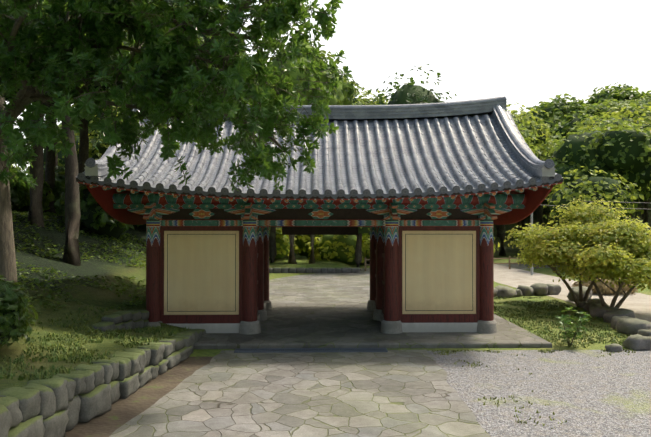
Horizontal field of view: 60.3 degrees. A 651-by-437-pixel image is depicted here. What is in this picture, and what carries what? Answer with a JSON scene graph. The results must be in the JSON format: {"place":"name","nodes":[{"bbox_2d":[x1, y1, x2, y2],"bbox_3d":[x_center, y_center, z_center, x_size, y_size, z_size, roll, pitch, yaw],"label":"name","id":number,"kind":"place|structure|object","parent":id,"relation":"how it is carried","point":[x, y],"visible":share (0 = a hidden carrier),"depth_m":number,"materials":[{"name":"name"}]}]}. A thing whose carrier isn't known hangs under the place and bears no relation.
{"place":"outdoors","nodes":[
{"label":"outdoors","id":0,"kind":"place"},
{"bbox_2d":[0,213,181,397],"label":"bank","id":1,"kind":"structure","parent":0,"point":[92,295],"depth_m":16.67,"materials":[{"name":"green plant"}]},
{"bbox_2d":[0,165,145,347],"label":"understory bushes","id":2,"kind":"object","parent":1,"relation":"on","point":[97,219],"visible":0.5,"depth_m":21.51,"materials":[{"name":"green plant"}]},
{"bbox_2d":[0,0,246,265],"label":"forest trees","id":3,"kind":"object","parent":1,"relation":"on","point":[74,167],"visible":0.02,"depth_m":22.45,"materials":[{"name":"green plant"}]},
{"bbox_2d":[269,259,352,267],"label":"bed earth","id":4,"kind":"structure","parent":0,"point":[281,263],"depth_m":35.94,"materials":[{"name":"green plant"}]},
{"bbox_2d":[248,24,499,264],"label":"trees","id":5,"kind":"object","parent":4,"relation":"on","point":[339,248],"visible":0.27,"depth_m":37.83,"materials":[{"name":"green plant"}]},
{"bbox_2d":[6,0,650,174],"label":"sky","id":6,"kind":"structure","parent":0,"point":[528,53],"materials":[{"name":"white"}]},
{"bbox_2d":[109,264,562,436],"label":"path paving","id":7,"kind":"structure","parent":0,"point":[389,393],"depth_m":9.84,"materials":[{"name":"grey stone"}]},
{"bbox_2d":[234,348,387,352],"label":"step","id":8,"kind":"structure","parent":7,"relation":"on","point":[329,350],"depth_m":13.26,"materials":[{"name":"grey stone"}]},
{"bbox_2d":[189,253,650,356],"bbox_3d":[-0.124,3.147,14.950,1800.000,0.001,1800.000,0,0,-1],"label":"ground","id":9,"kind":"structure","parent":0,"point":[215,352],"depth_m":17.57,"materials":[{"name":"green plant"}]},
{"bbox_2d":[0,310,205,436],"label":"stone retaining wall","id":10,"kind":"structure","parent":9,"relation":"on","point":[58,405],"depth_m":8.65,"materials":[{"name":"grey stone"}]},
{"bbox_2d":[64,357,212,436],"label":"dirt strip","id":11,"kind":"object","parent":9,"relation":"on","point":[147,395],"depth_m":9.47,"materials":[{"name":"brown soil"}]},
{"bbox_2d":[0,0,352,319],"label":"tree","id":12,"kind":"object","parent":9,"relation":"on","point":[163,75],"visible":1,"depth_m":9.60,"materials":[{"name":"green plant"}]},
{"bbox_2d":[269,267,359,272],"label":"stone bed wall","id":13,"kind":"structure","parent":9,"relation":"on","point":[315,270],"depth_m":33.69,"materials":[{"name":"grey stone"}]},
{"bbox_2d":[0,287,635,428],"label":"grass tufts","id":14,"kind":"object","parent":9,"relation":"on","point":[68,352],"visible":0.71,"depth_m":12.84,"materials":[{"name":"green plant"}]},
{"bbox_2d":[10,64,650,270],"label":"trees","id":15,"kind":"object","parent":9,"relation":"on","point":[609,159],"visible":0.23,"depth_m":37.81,"materials":[{"name":"green plant"}]},
{"bbox_2d":[194,303,551,348],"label":"stone platform","id":16,"kind":"structure","parent":9,"relation":"on","point":[319,325],"depth_m":14.49,"materials":[{"name":"grey stone"}]},
{"bbox_2d":[76,96,562,334],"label":"temple gate","id":17,"kind":"structure","parent":16,"relation":"on","point":[429,194],"depth_m":14.88,"materials":[{"name":"grey tile"}]},
{"bbox_2d":[364,256,542,270],"bbox_3d":[11.020,2.921,36.294,17.366,0.950,0.119,0,0,-9],"label":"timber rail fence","id":18,"kind":"object","parent":9,"relation":"on","point":[509,258],"visible":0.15,"depth_m":36.35,"materials":[{"name":"brown wood"}]},
{"bbox_2d":[427,350,650,436],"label":"gravel","id":19,"kind":"structure","parent":9,"relation":"on","point":[587,394],"depth_m":10.12,"materials":[{"name":"grey gravel"}]},
{"bbox_2d":[494,283,650,351],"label":"boulders","id":20,"kind":"object","parent":9,"relation":"on","point":[623,320],"visible":0.79,"depth_m":16.98,"materials":[{"name":"grey stone"}]},
{"bbox_2d":[554,307,591,345],"bbox_3d":[6.020,2.682,13.630,0.768,1.023,0.877,0,-1,38],"label":"sapling shrub","id":21,"kind":"object","parent":9,"relation":"on","point":[569,322],"visible":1,"depth_m":13.64,"materials":[{"name":"green plant"}]},
{"bbox_2d":[496,82,650,249],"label":"hill forest trees","id":22,"kind":"object","parent":9,"relation":"on","point":[564,116],"visible":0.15,"depth_m":102.32,"materials":[{"name":"green plant"}]},
{"bbox_2d":[504,195,650,306],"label":"tree","id":23,"kind":"object","parent":9,"relation":"on","point":[578,222],"visible":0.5,"depth_m":19.66,"materials":[{"name":"green plant"}]},
{"bbox_2d":[530,221,650,307],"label":"shrub","id":24,"kind":"object","parent":9,"relation":"on","point":[607,260],"visible":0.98,"depth_m":17.58,"materials":[{"name":"green plant"}]},
{"bbox_2d":[530,199,650,274],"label":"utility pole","id":25,"kind":"object","parent":9,"relation":"on","point":[531,271],"visible":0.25,"depth_m":31.81,"materials":[{"name":"grey metal"}]},
{"bbox_2d":[571,278,637,295],"bbox_3d":[12.007,2.844,24.192,2.798,1.016,2.470,0,0,-1],"label":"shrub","id":26,"kind":"object","parent":9,"relation":"on","point":[603,288],"visible":0.29,"depth_m":23.41,"materials":[{"name":"plant"}]},
{"bbox_2d":[269,198,650,252],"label":"hill terrain","id":27,"kind":"structure","parent":0,"point":[510,249],"depth_m":79.84,"materials":[{"name":"green plant"}]},
{"bbox_2d":[494,264,650,321],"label":"path","id":28,"kind":"structure","parent":0,"point":[639,304],"depth_m":26.93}
]}

